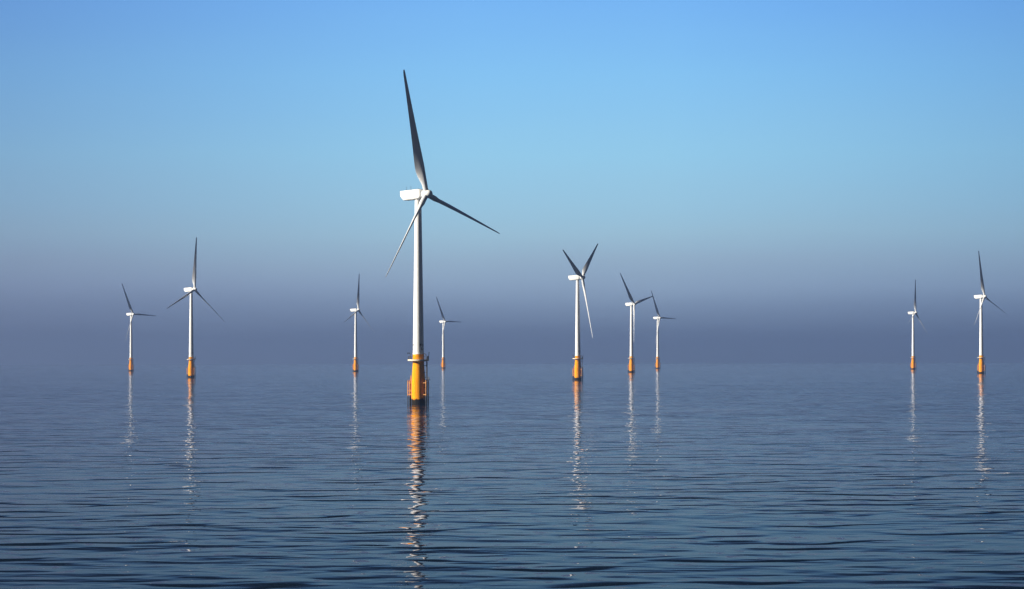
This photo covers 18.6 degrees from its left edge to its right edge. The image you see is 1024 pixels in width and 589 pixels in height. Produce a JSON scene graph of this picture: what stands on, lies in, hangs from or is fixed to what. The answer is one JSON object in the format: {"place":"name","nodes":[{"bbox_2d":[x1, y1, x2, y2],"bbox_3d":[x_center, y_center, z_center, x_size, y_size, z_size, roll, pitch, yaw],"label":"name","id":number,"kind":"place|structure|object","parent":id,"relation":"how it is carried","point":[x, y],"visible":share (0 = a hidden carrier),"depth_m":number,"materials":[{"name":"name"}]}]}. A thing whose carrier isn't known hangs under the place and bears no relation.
{"place":"outdoors","nodes":[
{"label":"outdoors","id":0,"kind":"place"},
{"bbox_2d":[0,362,1023,588],"bbox_3d":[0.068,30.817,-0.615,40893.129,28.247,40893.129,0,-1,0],"label":"water","id":1,"kind":"structure","parent":0,"point":[614,476],"depth_m":435.00,"materials":[{"name":"blue liquid"}]},
{"bbox_2d":[122,284,153,370],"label":"wind turbine","id":2,"kind":"object","parent":1,"relation":"in","point":[131,359],"visible":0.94,"depth_m":4082.37,"materials":[{"name":"white metal"}]},
{"bbox_2d":[168,237,224,377],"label":"wind turbine","id":3,"kind":"object","parent":1,"relation":"in","point":[191,372],"visible":0.97,"depth_m":2643.15,"materials":[{"name":"white metal"}]},
{"bbox_2d":[346,274,374,371],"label":"wind turbine","id":4,"kind":"object","parent":1,"relation":"in","point":[355,363],"visible":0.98,"depth_m":3779.53,"materials":[{"name":"white metal"}]},
{"bbox_2d":[386,70,499,403],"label":"wind turbine","id":5,"kind":"object","parent":1,"relation":"in","point":[420,386],"visible":1,"depth_m":1111.38,"materials":[{"name":"white metal"}]},
{"bbox_2d":[436,297,457,368],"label":"wind turbine","id":6,"kind":"object","parent":1,"relation":"in","point":[443,352],"visible":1,"depth_m":4970.38,"materials":[{"name":"white metal"}]},
{"bbox_2d":[563,244,597,379],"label":"wind turbine","id":7,"kind":"object","parent":1,"relation":"in","point":[578,276],"visible":0.98,"depth_m":2274.80,"materials":[{"name":"white metal"}]},
{"bbox_2d":[620,273,652,372],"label":"wind turbine","id":8,"kind":"object","parent":1,"relation":"in","point":[631,367],"visible":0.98,"depth_m":3412.17,"materials":[{"name":"white metal"}]},
{"bbox_2d":[651,291,673,368],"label":"wind turbine","id":9,"kind":"object","parent":1,"relation":"in","point":[657,336],"visible":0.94,"depth_m":4572.60,"materials":[{"name":"white metal"}]},
{"bbox_2d":[908,279,925,369],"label":"wind turbine","id":10,"kind":"object","parent":1,"relation":"in","point":[913,357],"visible":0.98,"depth_m":4120.19,"materials":[{"name":"white metal"}]},
{"bbox_2d":[974,251,1004,373],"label":"wind turbine","id":11,"kind":"object","parent":1,"relation":"in","point":[980,367],"visible":0.98,"depth_m":3027.70,"materials":[{"name":"white metal"}]},
{"bbox_2d":[0,0,1023,364],"label":"sky","id":12,"kind":"structure","parent":0,"point":[780,178],"materials":[{"name":"blue"}]}
]}

